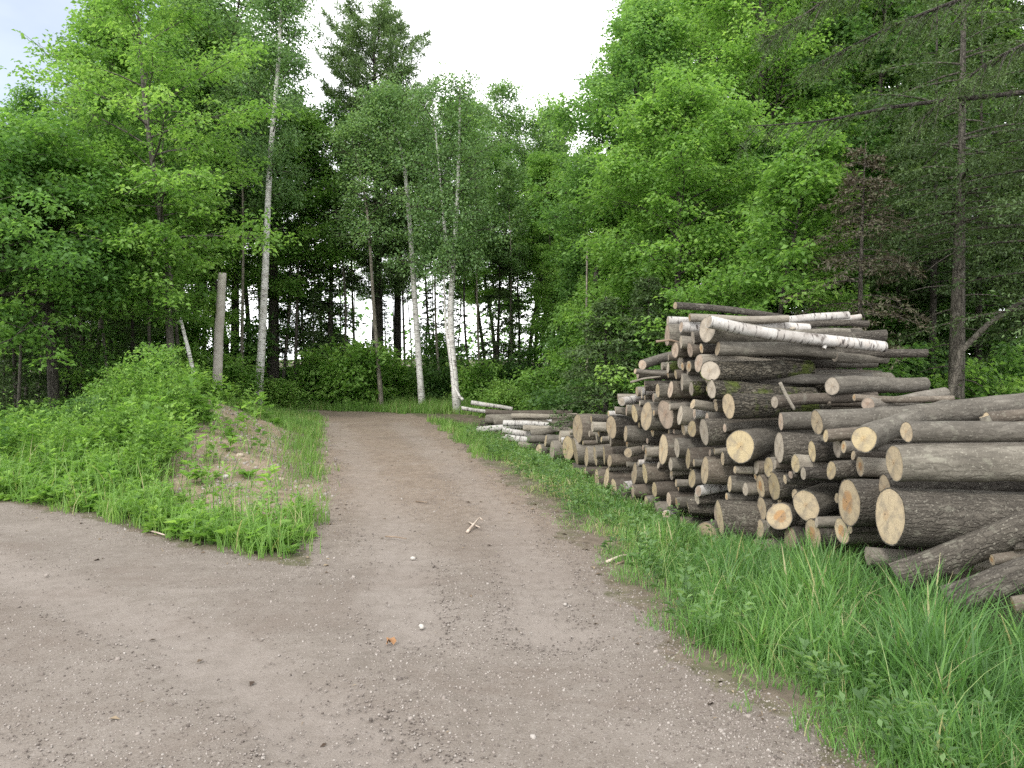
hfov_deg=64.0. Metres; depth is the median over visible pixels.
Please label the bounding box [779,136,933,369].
dead conifer
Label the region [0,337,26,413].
hemlock tree
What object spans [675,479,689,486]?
log
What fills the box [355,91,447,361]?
white pine
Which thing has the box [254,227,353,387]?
hardwood tree
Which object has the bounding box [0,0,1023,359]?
sky
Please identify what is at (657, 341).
fallen branch
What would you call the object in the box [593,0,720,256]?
hardwood tree
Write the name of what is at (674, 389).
log
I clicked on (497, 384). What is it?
bush
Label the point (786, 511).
log
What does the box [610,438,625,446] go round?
log
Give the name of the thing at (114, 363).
bush
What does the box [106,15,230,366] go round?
hardwood tree
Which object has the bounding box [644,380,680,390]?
log
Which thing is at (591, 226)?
hardwood tree
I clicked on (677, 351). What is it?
log
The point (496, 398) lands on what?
bush
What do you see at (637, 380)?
fallen branch
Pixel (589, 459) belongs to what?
log
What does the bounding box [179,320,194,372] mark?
dead birch
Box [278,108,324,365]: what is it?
hardwood tree
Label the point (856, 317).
log
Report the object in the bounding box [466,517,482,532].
stick
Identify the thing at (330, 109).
hardwood tree
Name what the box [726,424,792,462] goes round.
log
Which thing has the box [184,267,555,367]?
wood
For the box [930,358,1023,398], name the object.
sapling
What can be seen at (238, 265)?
hardwood tree
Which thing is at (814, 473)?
log
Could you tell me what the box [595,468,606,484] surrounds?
log
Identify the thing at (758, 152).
hardwood tree
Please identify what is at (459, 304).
hardwood tree
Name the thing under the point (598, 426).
log
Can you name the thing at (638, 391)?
log
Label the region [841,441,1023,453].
log
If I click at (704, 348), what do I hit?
log
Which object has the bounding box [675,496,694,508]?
log
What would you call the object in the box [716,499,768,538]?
log
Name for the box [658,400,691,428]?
log
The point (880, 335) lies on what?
log
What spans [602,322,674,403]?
sapling
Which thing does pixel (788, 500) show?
log
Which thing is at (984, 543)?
log
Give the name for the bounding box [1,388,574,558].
short grass
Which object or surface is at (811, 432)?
log
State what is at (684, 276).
hardwood tree
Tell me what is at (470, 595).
litter
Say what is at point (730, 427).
log
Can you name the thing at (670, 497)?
log
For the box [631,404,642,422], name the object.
log
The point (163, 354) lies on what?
sapling
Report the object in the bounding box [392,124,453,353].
hardwood tree
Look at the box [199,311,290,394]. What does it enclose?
sapling
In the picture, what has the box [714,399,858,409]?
log
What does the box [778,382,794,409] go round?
fallen branch
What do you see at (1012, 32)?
hardwood tree
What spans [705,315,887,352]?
log
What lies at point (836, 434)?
log
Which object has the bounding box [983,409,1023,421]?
log
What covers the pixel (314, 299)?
hemlock tree
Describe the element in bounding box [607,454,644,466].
log
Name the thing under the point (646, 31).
hardwood tree
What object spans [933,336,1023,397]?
sapling
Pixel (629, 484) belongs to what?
log
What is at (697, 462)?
log
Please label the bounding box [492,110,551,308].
hardwood tree
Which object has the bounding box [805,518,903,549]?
log
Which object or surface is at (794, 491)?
log
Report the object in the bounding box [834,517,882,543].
log
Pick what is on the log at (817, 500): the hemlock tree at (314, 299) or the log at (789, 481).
the log at (789, 481)
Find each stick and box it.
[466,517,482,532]
[605,553,638,562]
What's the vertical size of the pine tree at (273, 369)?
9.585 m
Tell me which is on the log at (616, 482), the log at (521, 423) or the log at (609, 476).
the log at (609, 476)
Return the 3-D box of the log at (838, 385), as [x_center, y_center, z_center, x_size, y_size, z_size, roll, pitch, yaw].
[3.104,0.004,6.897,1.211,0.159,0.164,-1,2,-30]
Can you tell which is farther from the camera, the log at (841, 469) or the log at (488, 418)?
the log at (488, 418)
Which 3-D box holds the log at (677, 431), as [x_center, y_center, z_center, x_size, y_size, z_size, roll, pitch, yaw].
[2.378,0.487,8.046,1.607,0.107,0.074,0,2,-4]
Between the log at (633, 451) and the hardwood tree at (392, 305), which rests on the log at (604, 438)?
the log at (633, 451)
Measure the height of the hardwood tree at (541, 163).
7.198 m
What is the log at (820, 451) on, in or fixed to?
on the log at (799, 462)
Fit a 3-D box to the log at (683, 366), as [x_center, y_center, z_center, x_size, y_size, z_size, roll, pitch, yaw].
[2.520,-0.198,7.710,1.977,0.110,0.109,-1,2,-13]
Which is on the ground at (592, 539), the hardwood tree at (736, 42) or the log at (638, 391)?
the hardwood tree at (736, 42)
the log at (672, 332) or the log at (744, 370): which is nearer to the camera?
the log at (744, 370)
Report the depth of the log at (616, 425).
8.93 m
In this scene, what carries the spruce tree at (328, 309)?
on the ground at (592, 539)
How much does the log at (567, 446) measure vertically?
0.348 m
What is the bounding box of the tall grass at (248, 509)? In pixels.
[0,372,330,558]
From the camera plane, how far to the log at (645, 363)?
8.36 m
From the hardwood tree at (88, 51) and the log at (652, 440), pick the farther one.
the hardwood tree at (88, 51)
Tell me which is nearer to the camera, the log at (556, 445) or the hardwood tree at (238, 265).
the log at (556, 445)
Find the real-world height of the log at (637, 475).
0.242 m
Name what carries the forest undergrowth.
on the ground at (592, 539)
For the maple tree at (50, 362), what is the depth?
14.14 m
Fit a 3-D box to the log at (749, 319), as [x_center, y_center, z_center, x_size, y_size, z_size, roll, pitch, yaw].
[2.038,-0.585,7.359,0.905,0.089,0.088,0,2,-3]
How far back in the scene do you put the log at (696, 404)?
7.20 m
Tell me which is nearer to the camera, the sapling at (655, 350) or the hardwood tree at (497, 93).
the sapling at (655, 350)
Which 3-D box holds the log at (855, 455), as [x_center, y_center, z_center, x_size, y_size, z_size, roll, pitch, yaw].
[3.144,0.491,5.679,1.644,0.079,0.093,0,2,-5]
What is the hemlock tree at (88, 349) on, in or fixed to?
on the ground at (592, 539)
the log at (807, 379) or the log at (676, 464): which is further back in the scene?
the log at (676, 464)
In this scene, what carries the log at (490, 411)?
on the ground at (592, 539)
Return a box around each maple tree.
[0,0,305,367]
[0,103,143,380]
[0,106,219,417]
[556,62,809,405]
[627,0,908,298]
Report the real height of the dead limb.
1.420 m
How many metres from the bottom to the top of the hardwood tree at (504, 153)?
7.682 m
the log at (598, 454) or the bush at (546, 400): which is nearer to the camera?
the log at (598, 454)
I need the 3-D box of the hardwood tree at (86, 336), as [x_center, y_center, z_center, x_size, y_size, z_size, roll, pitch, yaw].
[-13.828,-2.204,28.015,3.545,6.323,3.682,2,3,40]
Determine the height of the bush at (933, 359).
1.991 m
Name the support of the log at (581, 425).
on the log at (579, 451)
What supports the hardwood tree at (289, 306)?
on the ground at (592, 539)
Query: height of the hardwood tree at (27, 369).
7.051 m
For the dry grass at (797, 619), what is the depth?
3.94 m
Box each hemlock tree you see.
[0,241,47,415]
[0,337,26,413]
[0,343,31,402]
[21,319,64,401]
[22,250,106,404]
[22,264,127,404]
[59,314,99,391]
[85,249,164,387]
[107,312,130,359]
[225,197,300,368]
[295,287,331,399]
[383,297,393,359]
[409,287,439,366]
[423,265,477,375]
[467,232,529,389]
[487,244,551,387]
[735,0,1023,375]
[771,182,845,368]
[830,0,1023,399]
[845,0,1020,388]
[846,112,967,393]
[886,0,1023,367]
[897,43,945,248]
[939,0,1023,354]
[943,89,1023,381]
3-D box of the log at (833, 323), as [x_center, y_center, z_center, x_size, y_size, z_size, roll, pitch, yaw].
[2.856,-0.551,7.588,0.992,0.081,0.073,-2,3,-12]
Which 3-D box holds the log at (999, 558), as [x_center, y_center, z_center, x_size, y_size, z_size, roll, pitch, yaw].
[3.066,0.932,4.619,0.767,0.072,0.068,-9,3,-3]
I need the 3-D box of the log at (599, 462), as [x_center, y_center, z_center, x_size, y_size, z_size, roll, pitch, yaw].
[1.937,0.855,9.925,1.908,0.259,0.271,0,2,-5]
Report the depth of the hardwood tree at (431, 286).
33.03 m
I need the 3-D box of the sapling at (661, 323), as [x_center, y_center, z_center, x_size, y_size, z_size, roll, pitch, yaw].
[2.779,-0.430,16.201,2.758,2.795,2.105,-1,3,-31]
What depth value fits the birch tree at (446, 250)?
18.59 m
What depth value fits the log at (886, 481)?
5.15 m
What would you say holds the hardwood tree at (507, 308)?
on the ground at (592, 539)
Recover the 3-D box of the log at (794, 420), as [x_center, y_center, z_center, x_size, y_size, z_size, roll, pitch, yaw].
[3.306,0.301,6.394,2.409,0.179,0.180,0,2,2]
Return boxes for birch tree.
[221,0,325,404]
[321,64,447,405]
[376,60,520,413]
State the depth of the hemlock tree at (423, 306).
27.83 m
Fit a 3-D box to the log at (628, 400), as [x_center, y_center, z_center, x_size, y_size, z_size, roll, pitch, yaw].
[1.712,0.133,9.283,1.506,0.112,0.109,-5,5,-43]
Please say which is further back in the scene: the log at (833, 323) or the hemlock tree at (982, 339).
the hemlock tree at (982, 339)
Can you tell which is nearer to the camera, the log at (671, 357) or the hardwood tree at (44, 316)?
the log at (671, 357)
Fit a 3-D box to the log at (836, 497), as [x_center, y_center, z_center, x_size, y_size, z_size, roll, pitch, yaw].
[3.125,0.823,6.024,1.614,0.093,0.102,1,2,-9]
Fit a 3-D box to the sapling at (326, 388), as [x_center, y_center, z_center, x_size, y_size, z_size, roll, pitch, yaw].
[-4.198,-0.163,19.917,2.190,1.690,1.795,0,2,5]
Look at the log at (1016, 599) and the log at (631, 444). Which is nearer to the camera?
the log at (1016, 599)
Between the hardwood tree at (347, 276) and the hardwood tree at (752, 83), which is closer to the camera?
the hardwood tree at (752, 83)
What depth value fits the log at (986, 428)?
4.91 m
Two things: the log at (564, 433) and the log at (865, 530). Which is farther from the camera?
the log at (564, 433)
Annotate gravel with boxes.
[160,404,341,520]
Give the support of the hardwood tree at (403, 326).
on the ground at (592, 539)
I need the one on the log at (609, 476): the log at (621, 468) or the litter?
the log at (621, 468)
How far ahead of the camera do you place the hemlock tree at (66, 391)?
17.95 m
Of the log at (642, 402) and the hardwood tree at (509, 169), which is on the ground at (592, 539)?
the hardwood tree at (509, 169)
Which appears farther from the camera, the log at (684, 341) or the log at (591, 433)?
the log at (591, 433)
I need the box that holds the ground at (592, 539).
[0,359,1023,767]
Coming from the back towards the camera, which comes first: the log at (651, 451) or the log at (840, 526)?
the log at (651, 451)
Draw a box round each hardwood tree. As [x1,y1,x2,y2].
[0,80,77,414]
[0,235,46,382]
[0,247,72,401]
[0,257,62,397]
[17,109,63,401]
[30,0,168,359]
[44,319,128,395]
[46,86,114,395]
[49,15,188,348]
[58,82,145,386]
[85,139,240,376]
[85,287,208,356]
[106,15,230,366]
[112,44,226,357]
[117,0,287,350]
[117,202,255,382]
[145,0,260,344]
[152,22,255,353]
[156,0,310,365]
[177,2,270,309]
[200,48,288,371]
[206,34,303,342]
[227,41,331,385]
[232,102,365,387]
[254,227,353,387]
[277,110,340,330]
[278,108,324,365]
[290,96,377,355]
[320,208,364,329]
[323,125,372,338]
[336,245,368,319]
[356,231,394,341]
[368,143,426,378]
[382,216,410,346]
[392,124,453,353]
[403,230,423,364]
[406,131,459,388]
[418,221,446,332]
[436,94,514,360]
[437,127,513,366]
[439,101,541,356]
[445,228,484,354]
[446,142,507,366]
[465,76,542,359]
[465,138,537,361]
[481,157,534,361]
[483,108,571,347]
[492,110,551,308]
[507,98,582,368]
[507,150,565,365]
[509,150,575,332]
[512,225,589,383]
[518,0,704,413]
[525,158,568,363]
[527,198,568,308]
[535,150,574,251]
[535,159,669,406]
[539,184,630,404]
[552,140,606,281]
[568,120,716,371]
[572,1,657,165]
[584,0,627,152]
[588,125,778,335]
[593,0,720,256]
[628,0,766,231]
[670,135,795,313]
[687,2,776,103]
[701,0,852,311]
[717,115,867,330]
[725,3,823,129]
[763,112,903,327]
[766,0,924,216]
[781,0,1016,309]
[790,0,875,95]
[818,0,1023,232]
[838,104,1016,373]
[894,0,1023,150]
[904,135,1020,359]
[923,135,1023,360]
[940,0,1023,138]
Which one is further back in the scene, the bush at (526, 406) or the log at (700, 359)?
the bush at (526, 406)
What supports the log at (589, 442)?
on the log at (589, 459)
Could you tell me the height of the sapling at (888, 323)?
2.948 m
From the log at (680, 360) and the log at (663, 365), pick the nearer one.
the log at (680, 360)
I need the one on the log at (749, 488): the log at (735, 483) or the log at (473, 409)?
the log at (735, 483)
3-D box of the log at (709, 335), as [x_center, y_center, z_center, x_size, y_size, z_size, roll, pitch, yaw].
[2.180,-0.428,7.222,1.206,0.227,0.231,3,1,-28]
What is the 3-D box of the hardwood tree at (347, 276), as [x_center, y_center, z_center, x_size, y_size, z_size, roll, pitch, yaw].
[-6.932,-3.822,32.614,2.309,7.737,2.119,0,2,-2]
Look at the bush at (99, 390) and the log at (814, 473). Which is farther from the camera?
the bush at (99, 390)
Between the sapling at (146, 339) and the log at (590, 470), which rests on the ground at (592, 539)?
the sapling at (146, 339)
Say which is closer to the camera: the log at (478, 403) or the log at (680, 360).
the log at (680, 360)
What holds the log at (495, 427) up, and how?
on the verge weeds at (820, 671)
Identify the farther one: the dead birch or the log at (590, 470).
the dead birch
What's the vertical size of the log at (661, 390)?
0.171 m
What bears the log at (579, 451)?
on the log at (578, 465)
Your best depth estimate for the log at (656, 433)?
8.38 m
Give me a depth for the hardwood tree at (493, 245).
22.02 m
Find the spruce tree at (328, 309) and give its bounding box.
[286,196,365,372]
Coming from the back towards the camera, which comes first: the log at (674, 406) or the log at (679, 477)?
the log at (679, 477)
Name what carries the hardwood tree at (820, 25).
on the ground at (592, 539)
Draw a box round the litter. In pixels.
[4,417,863,767]
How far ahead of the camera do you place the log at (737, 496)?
6.93 m
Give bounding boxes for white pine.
[311,0,446,376]
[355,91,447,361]
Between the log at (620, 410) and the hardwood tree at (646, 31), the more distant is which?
the hardwood tree at (646, 31)
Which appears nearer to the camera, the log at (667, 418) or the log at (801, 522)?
the log at (801, 522)
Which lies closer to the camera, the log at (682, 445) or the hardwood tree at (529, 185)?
the log at (682, 445)
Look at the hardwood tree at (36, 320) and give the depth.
22.09 m
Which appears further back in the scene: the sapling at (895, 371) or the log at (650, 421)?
the sapling at (895, 371)
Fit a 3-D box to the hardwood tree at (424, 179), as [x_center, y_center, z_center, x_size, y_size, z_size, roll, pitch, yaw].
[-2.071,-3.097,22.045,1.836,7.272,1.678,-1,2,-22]
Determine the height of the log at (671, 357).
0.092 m
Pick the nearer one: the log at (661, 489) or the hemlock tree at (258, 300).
the log at (661, 489)
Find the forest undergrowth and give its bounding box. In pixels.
[0,365,557,456]
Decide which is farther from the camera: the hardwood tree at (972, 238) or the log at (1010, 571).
the hardwood tree at (972, 238)
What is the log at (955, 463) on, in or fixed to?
on the log at (915, 517)
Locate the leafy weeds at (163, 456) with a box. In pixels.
[0,356,318,553]
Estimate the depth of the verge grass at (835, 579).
3.99 m
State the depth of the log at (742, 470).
6.74 m
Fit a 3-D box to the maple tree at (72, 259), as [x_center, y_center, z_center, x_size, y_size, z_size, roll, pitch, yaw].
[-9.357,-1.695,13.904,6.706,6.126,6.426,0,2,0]
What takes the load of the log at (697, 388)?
on the log
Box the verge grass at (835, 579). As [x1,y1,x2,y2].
[440,423,1023,767]
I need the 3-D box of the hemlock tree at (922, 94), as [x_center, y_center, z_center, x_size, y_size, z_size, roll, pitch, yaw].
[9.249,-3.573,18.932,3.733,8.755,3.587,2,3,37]
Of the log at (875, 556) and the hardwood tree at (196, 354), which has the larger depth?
the hardwood tree at (196, 354)
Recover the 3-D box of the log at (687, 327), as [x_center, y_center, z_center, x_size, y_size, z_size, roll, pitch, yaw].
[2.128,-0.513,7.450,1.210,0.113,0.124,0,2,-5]
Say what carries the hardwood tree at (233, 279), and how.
on the ground at (592, 539)
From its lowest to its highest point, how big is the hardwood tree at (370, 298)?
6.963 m
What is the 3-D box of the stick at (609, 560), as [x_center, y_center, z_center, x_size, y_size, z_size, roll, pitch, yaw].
[0.799,1.250,5.909,0.338,0.036,0.029,-2,3,-37]
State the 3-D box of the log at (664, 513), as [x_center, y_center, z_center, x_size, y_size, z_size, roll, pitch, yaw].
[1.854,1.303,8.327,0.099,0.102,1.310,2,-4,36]
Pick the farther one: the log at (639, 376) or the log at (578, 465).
the log at (578, 465)
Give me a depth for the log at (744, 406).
6.62 m
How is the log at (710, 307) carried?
on the log at (673, 320)
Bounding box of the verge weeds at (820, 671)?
[457,419,1023,767]
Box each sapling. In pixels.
[111,323,195,369]
[117,341,189,394]
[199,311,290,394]
[201,351,267,402]
[282,346,341,401]
[291,342,389,405]
[304,321,354,356]
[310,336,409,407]
[339,341,399,400]
[374,348,430,397]
[406,325,477,389]
[443,356,509,402]
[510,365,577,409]
[536,324,584,399]
[560,343,667,413]
[584,303,671,371]
[585,240,588,369]
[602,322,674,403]
[721,114,869,327]
[846,279,950,376]
[847,342,938,395]
[904,294,1016,390]
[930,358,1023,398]
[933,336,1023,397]
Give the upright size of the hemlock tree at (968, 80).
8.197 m
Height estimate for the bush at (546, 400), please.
1.273 m
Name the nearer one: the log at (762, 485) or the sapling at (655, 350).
the log at (762, 485)
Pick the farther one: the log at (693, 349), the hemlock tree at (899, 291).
the hemlock tree at (899, 291)
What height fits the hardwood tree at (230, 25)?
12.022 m
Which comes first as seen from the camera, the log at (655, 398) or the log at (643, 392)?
the log at (655, 398)
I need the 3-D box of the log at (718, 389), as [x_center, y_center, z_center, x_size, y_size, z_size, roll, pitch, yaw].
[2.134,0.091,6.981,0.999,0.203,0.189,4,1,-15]
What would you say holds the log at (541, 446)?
on the ground at (592, 539)
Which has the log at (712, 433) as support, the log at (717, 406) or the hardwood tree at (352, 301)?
the log at (717, 406)
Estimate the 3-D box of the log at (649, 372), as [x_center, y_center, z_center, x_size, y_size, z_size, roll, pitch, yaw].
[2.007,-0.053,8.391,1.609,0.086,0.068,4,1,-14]
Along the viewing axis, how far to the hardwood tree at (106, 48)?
21.36 m
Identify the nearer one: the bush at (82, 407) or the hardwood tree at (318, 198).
the bush at (82, 407)
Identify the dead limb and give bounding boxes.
[948,297,1023,395]
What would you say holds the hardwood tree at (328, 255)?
on the ground at (592, 539)
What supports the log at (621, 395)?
on the log at (628, 400)
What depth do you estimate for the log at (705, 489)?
7.24 m
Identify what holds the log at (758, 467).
on the log at (762, 485)
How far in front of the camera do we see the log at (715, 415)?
7.11 m
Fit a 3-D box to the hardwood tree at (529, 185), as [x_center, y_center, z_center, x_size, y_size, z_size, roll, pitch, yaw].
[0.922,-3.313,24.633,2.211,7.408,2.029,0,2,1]
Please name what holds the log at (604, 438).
on the log at (599, 462)
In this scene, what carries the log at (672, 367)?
on the log at (690, 365)
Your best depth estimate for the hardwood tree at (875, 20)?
17.95 m
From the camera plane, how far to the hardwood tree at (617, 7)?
27.51 m
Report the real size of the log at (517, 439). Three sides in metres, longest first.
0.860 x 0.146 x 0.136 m
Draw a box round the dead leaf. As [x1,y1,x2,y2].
[386,637,395,644]
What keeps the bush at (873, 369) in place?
on the ground at (592, 539)
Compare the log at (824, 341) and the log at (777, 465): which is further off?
the log at (824, 341)
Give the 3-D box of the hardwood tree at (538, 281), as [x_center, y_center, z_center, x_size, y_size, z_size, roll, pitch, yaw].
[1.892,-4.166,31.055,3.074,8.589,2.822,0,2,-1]
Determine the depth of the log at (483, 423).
14.58 m
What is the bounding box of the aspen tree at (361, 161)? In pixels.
[304,104,425,408]
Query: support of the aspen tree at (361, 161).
on the ground at (592, 539)
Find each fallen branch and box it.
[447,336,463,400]
[630,376,660,382]
[656,339,678,342]
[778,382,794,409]
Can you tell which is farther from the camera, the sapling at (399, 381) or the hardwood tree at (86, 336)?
the hardwood tree at (86, 336)
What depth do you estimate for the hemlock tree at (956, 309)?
11.13 m
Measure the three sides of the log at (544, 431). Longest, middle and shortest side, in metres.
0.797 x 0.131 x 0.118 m
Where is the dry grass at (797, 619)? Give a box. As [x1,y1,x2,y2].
[602,506,1023,767]
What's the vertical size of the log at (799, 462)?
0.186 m
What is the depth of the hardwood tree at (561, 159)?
25.65 m
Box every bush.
[59,393,129,426]
[77,360,177,396]
[79,380,144,408]
[99,360,184,376]
[249,376,310,408]
[402,355,484,398]
[467,385,524,417]
[479,377,528,409]
[481,344,555,394]
[503,388,534,409]
[522,372,597,434]
[851,368,905,395]
[868,368,979,438]
[888,335,1022,397]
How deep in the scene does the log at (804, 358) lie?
7.44 m
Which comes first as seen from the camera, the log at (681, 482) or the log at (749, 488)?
the log at (749, 488)
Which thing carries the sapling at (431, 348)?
on the ground at (592, 539)
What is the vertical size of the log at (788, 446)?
0.257 m
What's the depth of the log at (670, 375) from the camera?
8.02 m
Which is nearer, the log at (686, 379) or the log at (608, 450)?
the log at (686, 379)
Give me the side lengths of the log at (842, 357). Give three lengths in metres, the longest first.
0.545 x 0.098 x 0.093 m
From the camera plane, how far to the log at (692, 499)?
7.53 m
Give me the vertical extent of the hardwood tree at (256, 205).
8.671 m
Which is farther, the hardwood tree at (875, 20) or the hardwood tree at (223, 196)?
the hardwood tree at (223, 196)
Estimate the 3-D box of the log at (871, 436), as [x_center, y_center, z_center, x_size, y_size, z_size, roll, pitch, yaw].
[2.803,0.279,5.823,1.474,0.181,0.197,-9,8,-43]
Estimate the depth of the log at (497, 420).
14.05 m
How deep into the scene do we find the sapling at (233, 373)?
18.18 m
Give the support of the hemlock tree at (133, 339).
on the ground at (592, 539)
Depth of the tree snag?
16.40 m
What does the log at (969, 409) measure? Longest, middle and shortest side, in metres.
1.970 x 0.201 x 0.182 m
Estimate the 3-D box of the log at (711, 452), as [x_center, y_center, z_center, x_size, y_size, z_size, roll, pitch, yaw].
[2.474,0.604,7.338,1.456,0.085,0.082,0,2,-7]
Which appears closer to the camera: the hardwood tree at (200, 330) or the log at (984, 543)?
the log at (984, 543)
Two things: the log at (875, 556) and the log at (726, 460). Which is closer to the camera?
the log at (875, 556)
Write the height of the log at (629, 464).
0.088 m
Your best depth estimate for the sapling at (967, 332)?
14.98 m
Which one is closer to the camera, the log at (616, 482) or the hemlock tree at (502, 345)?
the log at (616, 482)
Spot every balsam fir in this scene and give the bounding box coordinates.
[546,290,646,429]
[590,270,676,413]
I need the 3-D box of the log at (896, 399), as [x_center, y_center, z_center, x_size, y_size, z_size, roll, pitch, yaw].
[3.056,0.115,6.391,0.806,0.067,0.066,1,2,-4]
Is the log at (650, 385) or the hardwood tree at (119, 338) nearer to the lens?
the log at (650, 385)
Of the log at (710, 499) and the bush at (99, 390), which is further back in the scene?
the bush at (99, 390)
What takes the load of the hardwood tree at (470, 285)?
on the ground at (592, 539)
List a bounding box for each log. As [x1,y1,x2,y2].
[461,406,484,412]
[471,400,512,409]
[477,424,522,432]
[479,420,493,425]
[485,409,571,414]
[485,414,573,423]
[493,416,568,424]
[502,427,550,436]
[503,420,550,426]
[505,434,526,442]
[511,413,576,418]
[518,441,543,448]
[523,425,572,431]
[527,435,545,442]
[530,421,572,434]
[535,444,549,453]
[544,435,558,446]
[550,440,564,459]
[559,431,569,441]
[562,435,574,459]
[572,438,609,464]
[572,464,607,470]
[573,414,604,442]
[582,440,609,444]
[584,446,595,466]
[584,467,607,475]
[588,430,597,436]
[590,415,607,422]
[591,422,606,431]
[593,446,607,465]
[595,433,609,442]
[595,451,602,458]
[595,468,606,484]
[598,432,607,436]
[601,436,609,441]
[603,445,628,464]
[604,468,631,487]
[606,415,637,439]
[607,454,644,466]
[608,411,631,416]
[608,466,632,470]
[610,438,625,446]
[611,477,631,490]
[611,491,631,495]
[615,406,625,414]
[617,394,643,399]
[618,395,642,405]
[623,480,632,490]
[624,425,660,442]
[624,444,651,456]
[626,405,631,415]
[626,442,658,446]
[626,461,634,466]
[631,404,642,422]
[631,483,652,497]
[632,462,645,483]
[634,369,666,376]
[636,369,680,379]
[636,387,644,396]
[638,351,671,368]
[638,459,657,465]
[639,399,652,405]
[641,388,655,395]
[641,402,668,430]
[642,445,658,450]
[642,463,674,483]
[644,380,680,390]
[644,395,651,399]
[644,456,658,461]
[644,495,666,508]
[645,447,658,456]
[646,438,659,443]
[651,430,667,436]
[652,393,709,401]
[652,481,677,496]
[653,410,657,415]
[654,501,688,514]
[656,383,691,398]
[657,461,668,468]
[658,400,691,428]
[659,433,700,464]
[661,362,667,369]
[662,510,681,517]
[665,324,862,345]
[666,371,674,377]
[666,491,694,506]
[667,316,688,323]
[667,361,678,373]
[667,381,710,398]
[668,354,677,360]
[668,457,689,470]
[669,402,690,410]
[670,471,689,475]
[670,475,688,479]
[671,342,695,357]
[673,302,782,315]
[673,429,681,433]
[674,367,881,378]
[674,437,725,457]
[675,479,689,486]
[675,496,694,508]
[677,357,695,368]
[677,405,702,424]
[678,487,695,491]
[679,322,810,332]
[679,335,691,348]
[680,516,714,527]
[681,362,686,370]
[681,372,894,390]
[681,425,688,434]
[686,360,878,371]
[686,447,716,468]
[687,343,835,356]
[687,370,858,374]
[687,420,700,436]
[687,500,714,514]
[688,313,789,323]
[688,469,704,487]
[689,380,886,395]
[690,399,723,411]
[690,498,713,516]
[691,330,887,343]
[693,409,709,418]
[693,459,702,466]
[694,491,742,504]
[695,354,800,371]
[695,484,727,496]
[695,520,728,538]
[699,317,795,343]
[699,343,928,357]
[699,417,777,445]
[700,360,815,380]
[701,456,753,483]
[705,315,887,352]
[705,373,872,384]
[705,412,725,417]
[706,382,824,390]
[707,379,817,399]
[709,449,720,455]
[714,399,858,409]
[714,401,861,411]
[714,447,726,454]
[715,341,836,358]
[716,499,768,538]
[721,451,774,465]
[722,393,830,418]
[723,420,778,431]
[725,493,758,500]
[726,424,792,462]
[727,475,755,491]
[733,466,754,473]
[742,482,758,495]
[754,460,764,474]
[756,474,771,497]
[757,497,777,519]
[757,519,804,537]
[758,537,786,551]
[764,457,792,476]
[766,502,799,529]
[766,514,839,527]
[768,471,810,499]
[771,391,878,408]
[771,503,839,514]
[774,432,902,463]
[774,460,791,468]
[778,412,812,430]
[778,499,792,502]
[781,430,901,438]
[783,475,841,485]
[784,348,846,359]
[784,526,907,550]
[788,471,800,478]
[789,311,849,321]
[790,320,869,327]
[791,454,828,472]
[792,488,805,497]
[793,483,840,520]
[794,328,850,332]
[800,467,878,480]
[801,546,929,555]
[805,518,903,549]
[808,440,903,462]
[811,393,1023,434]
[815,516,840,527]
[823,421,1023,441]
[825,375,930,394]
[826,460,879,479]
[832,352,889,362]
[833,440,962,458]
[834,492,837,502]
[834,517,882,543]
[837,314,861,319]
[838,479,879,526]
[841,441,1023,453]
[848,526,878,533]
[851,399,949,452]
[851,451,886,459]
[852,394,954,402]
[856,457,887,476]
[861,387,949,407]
[864,547,996,571]
[875,487,1023,549]
[878,473,1023,491]
[886,444,1023,481]
[888,509,1023,590]
[900,415,1023,442]
[939,555,1023,615]
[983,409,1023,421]
[989,550,1023,565]
[1010,594,1023,613]
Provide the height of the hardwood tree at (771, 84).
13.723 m
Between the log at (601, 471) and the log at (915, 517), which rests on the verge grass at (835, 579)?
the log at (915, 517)
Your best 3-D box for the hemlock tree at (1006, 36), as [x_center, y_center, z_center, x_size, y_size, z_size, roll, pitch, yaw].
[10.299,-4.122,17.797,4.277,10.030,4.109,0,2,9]
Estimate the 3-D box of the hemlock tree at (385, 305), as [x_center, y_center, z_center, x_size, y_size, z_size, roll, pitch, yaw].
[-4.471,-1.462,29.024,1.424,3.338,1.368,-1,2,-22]
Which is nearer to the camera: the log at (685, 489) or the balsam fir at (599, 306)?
the log at (685, 489)
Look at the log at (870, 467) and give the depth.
5.49 m
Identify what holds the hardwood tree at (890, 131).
on the ground at (592, 539)
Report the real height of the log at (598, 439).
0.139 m
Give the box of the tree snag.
[212,272,226,389]
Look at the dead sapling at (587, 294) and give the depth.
15.92 m
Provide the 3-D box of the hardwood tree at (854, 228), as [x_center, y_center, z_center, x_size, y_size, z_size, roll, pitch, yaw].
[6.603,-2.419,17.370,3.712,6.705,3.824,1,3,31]
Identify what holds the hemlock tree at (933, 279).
on the ground at (592, 539)
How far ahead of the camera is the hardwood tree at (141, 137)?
16.94 m
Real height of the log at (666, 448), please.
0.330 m

